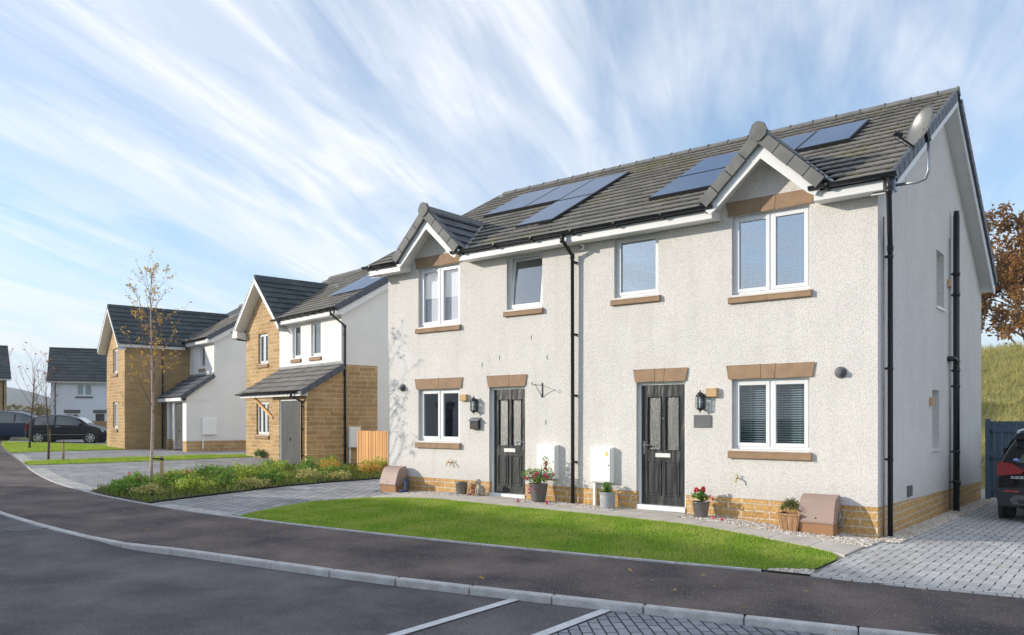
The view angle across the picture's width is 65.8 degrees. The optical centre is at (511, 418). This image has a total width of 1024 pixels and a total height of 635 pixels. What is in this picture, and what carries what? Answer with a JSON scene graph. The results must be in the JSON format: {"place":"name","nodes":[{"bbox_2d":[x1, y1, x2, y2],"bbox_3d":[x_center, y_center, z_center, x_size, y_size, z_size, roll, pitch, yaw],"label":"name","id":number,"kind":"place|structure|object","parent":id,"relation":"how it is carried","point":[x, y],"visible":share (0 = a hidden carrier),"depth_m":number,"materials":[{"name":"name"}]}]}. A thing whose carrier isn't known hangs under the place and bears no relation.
{"place":"outdoors","nodes":[
{"label":"outdoors","id":0,"kind":"place"},
{"bbox_2d":[7,387,50,413],"bbox_3d":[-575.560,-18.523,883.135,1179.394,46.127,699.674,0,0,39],"label":"hill","id":1,"kind":"structure","parent":0,"point":[15,396],"depth_m":734.40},
{"bbox_2d":[8,440,106,444],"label":"driveway","id":2,"kind":"structure","parent":0,"point":[78,441],"depth_m":42.50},
{"bbox_2d":[0,410,36,439],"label":"parked estate car","id":3,"kind":"object","parent":2,"relation":"on","point":[13,423],"visible":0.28,"depth_m":43.47,"materials":[{"name":"blue paint"}]},
{"bbox_2d":[24,415,106,442],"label":"parked hatchback","id":4,"kind":"object","parent":2,"relation":"on","point":[69,427],"visible":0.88,"depth_m":40.66,"materials":[{"name":"black paint"}]},
{"bbox_2d":[1,441,123,452],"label":"grass","id":5,"kind":"structure","parent":0,"point":[13,447],"depth_m":35.44,"materials":[{"name":"plant"}]},
{"bbox_2d":[10,449,245,460],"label":"driveway","id":6,"kind":"structure","parent":0,"point":[40,456],"depth_m":31.27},
{"bbox_2d":[12,454,31,462],"bbox_3d":[-17.227,1.405,27.840,0.379,0.063,6.097,0,0,-35],"label":"sett strip","id":7,"kind":"object","parent":6,"relation":"on","point":[21,457],"visible":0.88,"depth_m":28.13,"materials":[{"name":"stone"}]},
{"bbox_2d":[28,353,71,458],"bbox_3d":[-15.612,-0.395,26.725,1.285,3.664,1.696,0,0,-30],"label":"young tree","id":8,"kind":"object","parent":6,"relation":"on","point":[48,449],"visible":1,"depth_m":26.82,"materials":[{"name":"brown plant"}]},
{"bbox_2d":[27,457,289,491],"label":"driveway","id":9,"kind":"structure","parent":0,"point":[92,474],"depth_m":23.66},
{"bbox_2d":[31,468,96,490],"bbox_3d":[-11.424,1.504,19.939,0.523,0.082,7.936,0,0,-39],"label":"sett strip","id":10,"kind":"object","parent":9,"relation":"on","point":[46,473],"visible":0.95,"depth_m":19.44,"materials":[{"name":"stone"}]},
{"bbox_2d":[150,479,389,515],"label":"driveway","id":11,"kind":"structure","parent":0,"point":[244,502],"depth_m":15.99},
{"bbox_2d":[161,504,235,514],"bbox_3d":[-5.528,1.593,13.789,2.094,0.022,0.290,0,0,37],"label":"sett strip","id":12,"kind":"object","parent":11,"relation":"on","point":[194,509],"visible":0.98,"depth_m":13.78,"materials":[{"name":"stone"}]},
{"bbox_2d":[0,515,613,634],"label":"road","id":13,"kind":"structure","parent":0,"point":[52,582],"depth_m":7.55,"materials":[{"name":"asphalt"}]},
{"bbox_2d":[3,526,46,531],"bbox_3d":[-7.155,1.636,11.614,0.480,0.036,0.400,0,0,33],"label":"gully grate","id":14,"kind":"object","parent":13,"relation":"on","point":[23,528],"visible":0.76,"depth_m":11.61,"materials":[{"name":"metal"}]},
{"bbox_2d":[388,599,518,634],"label":"bay marking","id":15,"kind":"object","parent":13,"relation":"on","point":[439,621],"visible":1,"depth_m":6.97,"materials":[{"name":"paint"}]},
{"bbox_2d":[532,609,610,634],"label":"bay marking","id":16,"kind":"object","parent":13,"relation":"on","point":[548,631],"visible":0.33,"depth_m":6.84,"materials":[{"name":"paint"}]},
{"bbox_2d":[5,437,936,634],"bbox_3d":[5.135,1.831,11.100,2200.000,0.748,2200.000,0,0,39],"label":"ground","id":17,"kind":"structure","parent":0,"point":[513,589],"depth_m":8.60,"materials":[{"name":"asphalt"}]},
{"bbox_2d":[0,345,10,411],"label":"stone end house","id":18,"kind":"structure","parent":17,"relation":"on","point":[5,374],"depth_m":54.95,"materials":[{"name":"stone"}]},
{"bbox_2d":[7,403,50,415],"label":"wood","id":19,"kind":"object","parent":17,"relation":"on","point":[37,411],"visible":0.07,"depth_m":112.86,"materials":[{"name":"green plant"}]},
{"bbox_2d":[0,511,934,634],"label":"kerb","id":20,"kind":"structure","parent":17,"relation":"on","point":[692,614],"depth_m":7.71,"materials":[{"name":"concrete"}]},
{"bbox_2d":[466,495,526,501],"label":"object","id":21,"kind":"structure","parent":0,"point":[499,498],"depth_m":15.13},
{"bbox_2d":[473,479,485,495],"bbox_3d":[-0.637,1.356,15.454,0.240,0.338,0.173,0,0,-36],"label":"dog statue","id":22,"kind":"object","parent":21,"relation":"on","point":[480,489],"visible":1,"depth_m":15.42,"materials":[{"name":"stone"}]},
{"bbox_2d":[1,438,996,576],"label":"earth","id":23,"kind":"structure","parent":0,"point":[820,567],"depth_m":17.17,"materials":[{"name":"soil"}]},
{"bbox_2d":[4,342,54,447],"bbox_3d":[-20.928,-1.017,34.400,1.909,4.724,1.518,0,0,-2],"label":"young tree","id":24,"kind":"object","parent":23,"relation":"on","point":[32,409],"visible":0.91,"depth_m":34.32,"materials":[{"name":"brown plant"}]},
{"bbox_2d":[46,347,106,422],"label":"terraced house","id":25,"kind":"structure","parent":23,"relation":"on","point":[82,388],"depth_m":61.07,"materials":[{"name":"stone"}]},
{"bbox_2d":[76,384,91,395],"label":"window","id":26,"kind":"structure","parent":25,"relation":"in","point":[81,389],"depth_m":61.03,"materials":[{"name":"white plastic"}]},
{"bbox_2d":[96,414,103,422],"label":"door","id":27,"kind":"structure","parent":25,"relation":"in","point":[99,417],"depth_m":61.44,"materials":[{"name":"glass"}]},
{"bbox_2d":[91,421,106,426],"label":"garden fence","id":28,"kind":"object","parent":23,"relation":"on","point":[103,423],"visible":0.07,"depth_m":52.52,"materials":[{"name":"brown wood"}]},
{"bbox_2d":[23,453,252,464],"bbox_3d":[-12.807,1.439,28.092,2.740,0.029,8.400,0,0,39],"label":"verge base","id":29,"kind":"object","parent":23,"relation":"on","point":[139,461],"visible":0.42,"depth_m":26.97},
{"bbox_2d":[49,440,64,459],"bbox_3d":[-15.454,1.150,26.815,0.548,0.780,0.081,0,0,-3],"label":"tree stake","id":30,"kind":"object","parent":29,"relation":"on","point":[63,449],"visible":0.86,"depth_m":26.80,"materials":[{"name":"brown wood"}]},
{"bbox_2d":[97,304,245,451],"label":"detached house","id":31,"kind":"structure","parent":23,"relation":"on","point":[206,377],"depth_m":34.72,"materials":[{"name":"brick"}]},
{"bbox_2d":[115,349,117,373],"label":"window","id":32,"kind":"structure","parent":31,"relation":"in","point":[116,350],"depth_m":35.67,"materials":[{"name":"white plastic"}]},
{"bbox_2d":[115,402,117,427],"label":"window","id":33,"kind":"structure","parent":31,"relation":"in","point":[116,403],"depth_m":35.67,"materials":[{"name":"white plastic"}]},
{"bbox_2d":[175,403,182,448],"bbox_3d":[-14.246,0.343,33.884,0.065,1.975,1.095,0,0,-40],"label":"front door","id":34,"kind":"structure","parent":31,"relation":"in","point":[178,406],"depth_m":33.92,"materials":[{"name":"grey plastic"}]},
{"bbox_2d":[201,418,216,448],"bbox_3d":[-12.840,0.650,33.536,0.620,1.320,0.134,0,0,-40],"label":"meter cabinet","id":35,"kind":"object","parent":31,"relation":"attached to","point":[208,426],"visible":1,"depth_m":33.45,"materials":[{"name":"white plastic"}]},
{"bbox_2d":[92,466,380,502],"bbox_3d":[-6.207,1.524,20.733,6.850,0.072,10.200,0,0,39],"label":"planting bed","id":36,"kind":"object","parent":23,"relation":"on","point":[191,495],"visible":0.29,"depth_m":16.73,"materials":[{"name":"soil"}]},
{"bbox_2d":[105,478,142,490],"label":"shrub","id":37,"kind":"object","parent":36,"relation":"on","point":[116,481],"visible":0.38,"depth_m":16.62,"materials":[{"name":"plant"}]},
{"bbox_2d":[112,481,148,493],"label":"shrub","id":38,"kind":"object","parent":36,"relation":"on","point":[123,487],"visible":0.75,"depth_m":16.00,"materials":[{"name":"plant"}]},
{"bbox_2d":[117,471,162,485],"bbox_3d":[-7.992,1.349,16.984,0.783,0.461,0.788,0,0,39],"label":"shrub","id":39,"kind":"object","parent":36,"relation":"on","point":[135,476],"visible":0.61,"depth_m":16.90,"materials":[{"name":"green plant"}]},
{"bbox_2d":[126,482,168,494],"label":"shrub","id":40,"kind":"object","parent":36,"relation":"on","point":[149,488],"visible":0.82,"depth_m":15.87,"materials":[{"name":"plant"}]},
{"bbox_2d":[120,248,192,480],"bbox_3d":[-7.983,-1.065,17.575,1.512,5.255,1.377,0,0,39],"label":"young birch","id":41,"kind":"object","parent":36,"relation":"on","point":[151,370],"visible":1,"depth_m":17.43,"materials":[{"name":"orange plant"}]},
{"bbox_2d":[153,456,163,485],"bbox_3d":[-7.830,1.253,17.466,0.262,0.820,0.080,0,0,-6],"label":"tree stake","id":42,"kind":"object","parent":36,"relation":"on","point":[161,458],"visible":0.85,"depth_m":17.44,"materials":[{"name":"brown wood"}]},
{"bbox_2d":[154,467,195,482],"bbox_3d":[-7.963,1.350,18.565,1.022,0.431,0.686,0,0,-22],"label":"shrub","id":43,"kind":"object","parent":36,"relation":"on","point":[185,472],"visible":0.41,"depth_m":18.55,"materials":[{"name":"green plant"}]},
{"bbox_2d":[157,471,199,487],"bbox_3d":[-7.377,1.358,17.253,0.911,0.418,0.650,0,0,12],"label":"shrub","id":44,"kind":"object","parent":36,"relation":"on","point":[172,477],"visible":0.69,"depth_m":17.29,"materials":[{"name":"green plant"}]},
{"bbox_2d":[170,475,216,491],"bbox_3d":[-6.740,1.390,16.656,1.088,0.420,0.639,0,0,0],"label":"shrub","id":45,"kind":"object","parent":36,"relation":"on","point":[201,484],"visible":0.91,"depth_m":16.62,"materials":[{"name":"plant"}]},
{"bbox_2d":[184,462,230,476],"bbox_3d":[-7.783,1.347,20.362,1.106,0.453,1.030,0,0,-3],"label":"shrub","id":46,"kind":"object","parent":36,"relation":"on","point":[201,471],"visible":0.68,"depth_m":20.13,"materials":[{"name":"plant"}]},
{"bbox_2d":[206,465,237,487],"bbox_3d":[-6.367,1.289,17.488,0.790,0.539,0.699,0,0,39],"label":"shrub","id":47,"kind":"object","parent":36,"relation":"on","point":[227,474],"visible":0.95,"depth_m":17.41,"materials":[{"name":"green plant"}]},
{"bbox_2d":[92,463,382,501],"bbox_3d":[-6.209,1.453,20.751,6.851,0.211,10.307,0,0,39],"label":"ground cover","id":48,"kind":"object","parent":36,"relation":"on","point":[291,478],"visible":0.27,"depth_m":18.36,"materials":[{"name":"plant"}]},
{"bbox_2d":[229,461,260,482],"bbox_3d":[-6.263,1.275,18.452,0.835,0.557,0.695,0,0,-34],"label":"shrub","id":49,"kind":"object","parent":36,"relation":"on","point":[249,475],"visible":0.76,"depth_m":18.36,"materials":[{"name":"plant"}]},
{"bbox_2d":[234,477,270,488],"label":"shrub","id":50,"kind":"object","parent":36,"relation":"on","point":[255,482],"visible":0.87,"depth_m":17.58,"materials":[{"name":"plant"}]},
{"bbox_2d":[253,466,287,483],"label":"shrub","id":51,"kind":"object","parent":36,"relation":"on","point":[271,475],"visible":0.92,"depth_m":18.38,"materials":[{"name":"plant"}]},
{"bbox_2d":[256,458,287,476],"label":"shrub","id":52,"kind":"object","parent":36,"relation":"on","point":[279,467],"visible":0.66,"depth_m":19.50,"materials":[{"name":"plant"}]},
{"bbox_2d":[258,458,293,468],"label":"shrub","id":53,"kind":"object","parent":36,"relation":"on","point":[273,461],"visible":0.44,"depth_m":22.73,"materials":[{"name":"plant"}]},
{"bbox_2d":[295,455,317,473],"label":"shrub","id":54,"kind":"object","parent":36,"relation":"on","point":[308,463],"visible":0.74,"depth_m":20.65,"materials":[{"name":"plant"}]},
{"bbox_2d":[293,467,329,479],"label":"shrub","id":55,"kind":"object","parent":36,"relation":"on","point":[306,472],"visible":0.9,"depth_m":19.37,"materials":[{"name":"plant"}]},
{"bbox_2d":[314,454,338,465],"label":"shrub","id":56,"kind":"object","parent":36,"relation":"on","point":[330,457],"visible":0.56,"depth_m":23.95,"materials":[{"name":"plant"}]},
{"bbox_2d":[319,462,349,475],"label":"shrub","id":57,"kind":"object","parent":36,"relation":"on","point":[330,469],"visible":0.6,"depth_m":20.39,"materials":[{"name":"plant"}]},
{"bbox_2d":[319,458,352,471],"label":"shrub","id":58,"kind":"object","parent":36,"relation":"on","point":[333,463],"visible":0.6,"depth_m":21.67,"materials":[{"name":"plant"}]},
{"bbox_2d":[327,469,351,481],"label":"shrub","id":59,"kind":"object","parent":36,"relation":"on","point":[336,475],"visible":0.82,"depth_m":19.87,"materials":[{"name":"plant"}]},
{"bbox_2d":[357,461,383,473],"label":"shrub","id":60,"kind":"object","parent":36,"relation":"on","point":[371,468],"visible":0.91,"depth_m":21.53,"materials":[{"name":"plant"}]},
{"bbox_2d":[361,456,387,470],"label":"shrub","id":61,"kind":"object","parent":36,"relation":"on","point":[382,461],"visible":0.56,"depth_m":22.60,"materials":[{"name":"plant"}]},
{"bbox_2d":[252,448,267,457],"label":"shrub","id":62,"kind":"object","parent":23,"relation":"on","point":[261,454],"visible":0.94,"depth_m":28.95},
{"bbox_2d":[230,268,387,466],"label":"detached house","id":63,"kind":"structure","parent":23,"relation":"on","point":[316,369],"depth_m":25.79,"materials":[{"name":"brick"}]},
{"bbox_2d":[259,333,267,364],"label":"window","id":64,"kind":"structure","parent":63,"relation":"in","point":[262,335],"depth_m":29.27,"materials":[{"name":"white plastic"}]},
{"bbox_2d":[258,401,268,435],"bbox_3d":[-9.118,0.050,29.276,0.275,1.320,1.100,0,0,-42],"label":"window","id":65,"kind":"structure","parent":63,"relation":"in","point":[263,418],"depth_m":29.34,"materials":[{"name":"white plastic"}]},
{"bbox_2d":[282,401,299,464],"bbox_3d":[-6.975,0.463,25.016,0.055,2.015,1.310,0,0,-42],"label":"front door","id":66,"kind":"structure","parent":63,"relation":"in","point":[290,409],"depth_m":25.00,"materials":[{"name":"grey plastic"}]},
{"bbox_2d":[292,324,300,359],"bbox_3d":[-7.364,-2.616,27.236,0.158,1.208,0.600,0,0,-42],"label":"window","id":67,"kind":"structure","parent":63,"relation":"in","point":[296,326],"depth_m":27.39,"materials":[{"name":"white plastic"}]},
{"bbox_2d":[313,321,320,356],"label":"window","id":68,"kind":"structure","parent":63,"relation":"in","point":[315,354],"depth_m":26.40,"materials":[{"name":"white plastic"}]},
{"bbox_2d":[348,427,360,463],"bbox_3d":[-5.015,0.910,25.163,0.420,1.260,0.134,0,0,-42],"label":"meter cabinet","id":69,"kind":"object","parent":63,"relation":"attached to","point":[352,437],"visible":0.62,"depth_m":25.05,"materials":[{"name":"white plastic"}]},
{"bbox_2d":[357,430,387,469],"bbox_3d":[-4.027,1.050,23.303,0.160,1.380,1.810,0,0,-42],"label":"picket fence","id":70,"kind":"object","parent":23,"relation":"on","point":[371,445],"visible":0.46,"depth_m":23.31,"materials":[{"name":"wood"}]},
{"bbox_2d":[27,467,760,571],"bbox_3d":[-6.432,1.665,15.507,22.712,0.438,1.866,0,0,41],"label":"lawn edging","id":71,"kind":"object","parent":23,"relation":"on","point":[583,554],"visible":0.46,"depth_m":10.72,"materials":[{"name":"concrete"}]},
{"bbox_2d":[238,496,837,569],"bbox_3d":[-0.304,1.614,11.868,9.520,0.168,3.620,0,0,39],"label":"lawn base","id":72,"kind":"object","parent":23,"relation":"on","point":[640,541],"visible":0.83,"depth_m":11.16,"materials":[{"name":"plant"}]},
{"bbox_2d":[62,490,1003,630],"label":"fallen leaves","id":73,"kind":"object","parent":72,"relation":"on","point":[630,569],"visible":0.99,"depth_m":8.63,"materials":[{"name":"brown plant"}]},
{"bbox_2d":[361,86,999,538],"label":"semi detached house","id":74,"kind":"structure","parent":23,"relation":"on","point":[799,306],"depth_m":13.60,"materials":[{"name":"paint"}]},
{"bbox_2d":[418,263,459,328],"bbox_3d":[-1.475,-2.526,16.520,1.195,1.288,0.195,0,0,39],"label":"window","id":75,"kind":"structure","parent":74,"relation":"in","point":[440,286],"depth_m":16.53,"materials":[{"name":"white plastic"}]},
{"bbox_2d":[421,388,459,442],"bbox_3d":[-1.486,-0.041,16.506,1.195,1.138,0.158,0,0,39],"label":"window","id":76,"kind":"structure","parent":74,"relation":"in","point":[441,393],"depth_m":16.53,"materials":[{"name":"white plastic"}]},
{"bbox_2d":[470,396,477,413],"bbox_3d":[-0.759,-0.260,15.739,0.164,0.360,0.156,0,0,39],"label":"wall lantern","id":77,"kind":"object","parent":74,"relation":"attached to","point":[475,406],"depth_m":15.72,"materials":[{"name":"black metal"}]},
{"bbox_2d":[468,417,480,428],"bbox_3d":[-0.746,0.102,15.755,0.260,0.235,0.115,0,0,39],"label":"letter box","id":78,"kind":"object","parent":74,"relation":"attached to","point":[474,423],"visible":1,"depth_m":15.73,"materials":[{"name":"black metal"}]},
{"bbox_2d":[495,389,524,493],"bbox_3d":[-0.042,0.453,15.382,0.783,2.014,0.104,0,0,39],"label":"door","id":79,"kind":"structure","parent":74,"relation":"in","point":[509,404],"depth_m":15.37,"materials":[{"name":"black wood"}]},
{"bbox_2d":[506,251,541,311],"bbox_3d":[0.295,-2.591,15.123,0.855,1.098,0.236,0,0,39],"label":"window","id":80,"kind":"structure","parent":74,"relation":"in","point":[536,255],"depth_m":15.32,"materials":[{"name":"white plastic"}]},
{"bbox_2d":[537,444,558,478],"bbox_3d":[0.659,0.800,14.613,0.430,0.620,0.134,0,0,39],"label":"meter cabinet","id":81,"kind":"object","parent":74,"relation":"attached to","point":[550,453],"visible":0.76,"depth_m":14.51,"materials":[{"name":"white plastic"}]},
{"bbox_2d":[590,447,613,504],"bbox_3d":[1.578,1.045,13.874,0.430,1.070,0.134,0,0,39],"label":"meter cabinet","id":82,"kind":"object","parent":74,"relation":"attached to","point":[601,464],"visible":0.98,"depth_m":13.82,"materials":[{"name":"white plastic"}]},
{"bbox_2d":[614,232,658,299],"bbox_3d":[2.191,-2.591,13.607,0.870,1.098,0.249,0,0,39],"label":"window","id":83,"kind":"structure","parent":74,"relation":"in","point":[620,241],"depth_m":13.69,"materials":[{"name":"white plastic"}]},
{"bbox_2d":[642,385,684,506],"bbox_3d":[2.542,0.453,13.305,0.803,2.014,0.104,0,0,39],"label":"door","id":84,"kind":"structure","parent":74,"relation":"in","point":[663,406],"depth_m":13.30,"materials":[{"name":"black wood"}]},
{"bbox_2d":[696,390,704,411],"bbox_3d":[3.025,-0.270,12.697,0.164,0.360,0.156,0,0,39],"label":"wall lantern","id":85,"kind":"object","parent":74,"relation":"attached to","point":[701,401],"depth_m":12.67,"materials":[{"name":"black metal"}]},
{"bbox_2d":[694,415,710,426],"bbox_3d":[3.069,0.050,12.743,0.300,0.200,0.028,0,0,39],"label":"house plaque","id":86,"kind":"object","parent":74,"relation":"attached to","point":[702,420],"visible":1,"depth_m":12.74,"materials":[{"name":"stone"}]},
{"bbox_2d":[731,377,808,452],"bbox_3d":[3.998,-0.041,12.155,1.205,1.138,0.249,0,0,39],"label":"window","id":87,"kind":"structure","parent":74,"relation":"in","point":[771,384],"depth_m":12.14,"materials":[{"name":"white plastic"}]},
{"bbox_2d":[733,205,808,296],"bbox_3d":[3.998,-2.526,12.155,1.205,1.288,0.249,0,0,39],"label":"window","id":88,"kind":"structure","parent":74,"relation":"in","point":[771,217],"depth_m":12.13,"materials":[{"name":"white plastic"}]},
{"bbox_2d":[892,103,932,191],"bbox_3d":[5.311,-3.611,10.491,0.484,1.062,0.467,0,0,27],"label":"satellite dish","id":89,"kind":"object","parent":74,"relation":"attached to","point":[918,129],"visible":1,"depth_m":10.48,"materials":[{"name":"metal"}]},
{"bbox_2d":[378,490,996,555],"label":"gravel","id":90,"kind":"structure","parent":23,"relation":"on","point":[906,533],"depth_m":12.24,"materials":[{"name":"gravel"}]},
{"bbox_2d":[379,465,405,492],"bbox_3d":[-2.536,1.317,16.933,0.556,0.572,0.334,0,0,39],"label":"gas meter box","id":91,"kind":"object","parent":90,"relation":"on","point":[392,478],"visible":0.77,"depth_m":16.84,"materials":[{"name":"brown plastic"}]},
{"bbox_2d":[399,478,408,492],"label":"rubber boots","id":92,"kind":"object","parent":90,"relation":"on","point":[406,486],"visible":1,"depth_m":16.54,"materials":[{"name":"rubber"}]},
{"bbox_2d":[455,481,467,493],"bbox_3d":[-1.007,1.394,15.781,0.260,0.240,0.260,0,0,39],"label":"flower pot","id":93,"kind":"object","parent":90,"relation":"on","point":[461,487],"visible":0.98,"depth_m":15.69,"materials":[{"name":"metal"}]},
{"bbox_2d":[467,484,474,494],"bbox_3d":[-0.791,1.407,15.568,0.166,0.232,0.140,0,0,29],"label":"bear statue","id":94,"kind":"object","parent":90,"relation":"on","point":[471,491],"visible":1,"depth_m":15.54,"materials":[{"name":"ceramic"}]},
{"bbox_2d":[521,455,554,502],"bbox_3d":[0.486,1.105,14.417,0.622,0.859,0.614,0,0,-6],"label":"flower pot","id":95,"kind":"object","parent":90,"relation":"on","point":[538,490],"visible":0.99,"depth_m":14.35,"materials":[{"name":"ceramic"}]},
{"bbox_2d":[596,482,615,508],"bbox_3d":[1.642,1.323,13.621,0.409,0.453,0.454,0,0,39],"label":"flower pot","id":96,"kind":"object","parent":90,"relation":"on","point":[607,496],"visible":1,"depth_m":13.52,"materials":[{"name":"ceramic"}]},
{"bbox_2d":[691,486,714,517],"bbox_3d":[2.994,1.317,12.498,0.336,0.503,0.328,0,0,-8],"label":"flower pot","id":97,"kind":"object","parent":90,"relation":"on","point":[700,507],"visible":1,"depth_m":12.43,"materials":[{"name":"stone"}]},
{"bbox_2d":[776,497,800,531],"bbox_3d":[4.124,1.406,11.589,0.397,0.488,0.413,0,0,35],"label":"square planter","id":98,"kind":"object","parent":90,"relation":"on","point":[788,520],"visible":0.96,"depth_m":11.50,"materials":[{"name":"brown wood"}]},
{"bbox_2d":[798,493,842,535],"bbox_3d":[4.441,1.394,11.375,0.556,0.572,0.334,0,0,39],"label":"gas meter box","id":99,"kind":"object","parent":90,"relation":"on","point":[820,514],"visible":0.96,"depth_m":11.30,"materials":[{"name":"brown plastic"}]},
{"bbox_2d":[810,573,1023,597],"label":"driveway kerb","id":100,"kind":"structure","parent":23,"relation":"on","point":[961,590],"depth_m":8.04,"materials":[{"name":"concrete"}]},
{"bbox_2d":[0,437,1023,634],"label":"footway","id":101,"kind":"structure","parent":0,"point":[26,492],"depth_m":8.81,"materials":[{"name":"concrete"}]},
{"bbox_2d":[0,0,1023,397],"label":"sky","id":102,"kind":"structure","parent":0,"point":[234,141],"materials":[{"name":"blue"}]},
{"bbox_2d":[371,494,862,557],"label":"garden path","id":103,"kind":"structure","parent":0,"point":[843,550],"depth_m":12.02,"materials":[{"name":"concrete"}]},
{"bbox_2d":[613,508,689,516],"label":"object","id":104,"kind":"structure","parent":0,"point":[639,511],"depth_m":13.03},
{"bbox_2d":[553,611,824,634],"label":"bay paving","id":105,"kind":"structure","parent":0,"point":[619,623],"depth_m":6.71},
{"bbox_2d":[763,568,814,573],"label":"gravel","id":106,"kind":"structure","parent":0,"point":[805,571],"depth_m":8.79,"materials":[{"name":"gravel"}]},
{"bbox_2d":[816,501,1023,593],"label":"driveway","id":107,"kind":"structure","parent":0,"point":[975,549],"depth_m":9.69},
{"bbox_2d":[996,428,1023,517],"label":"parked suv","id":108,"kind":"object","parent":107,"relation":"on","point":[1010,487],"visible":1,"depth_m":13.68,"materials":[{"name":"black paint"}]},
{"bbox_2d":[981,348,1023,480],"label":"embankment","id":109,"kind":"structure","parent":0,"point":[995,414],"depth_m":28.16,"materials":[{"name":"plant"}]},
{"bbox_2d":[981,200,1023,344],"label":"autumn tree","id":110,"kind":"object","parent":109,"relation":"on","point":[1009,268],"visible":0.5,"depth_m":46.04,"materials":[{"name":"orange plant"}]},
{"bbox_2d":[981,340,1023,488],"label":"grass","id":111,"kind":"structure","parent":109,"relation":"on","point":[999,348],"depth_m":28.58,"materials":[{"name":"plant"}]},
{"bbox_2d":[985,419,1023,498],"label":"blue gate","id":112,"kind":"structure","parent":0,"point":[999,435],"depth_m":18.08,"materials":[{"name":"paint"}]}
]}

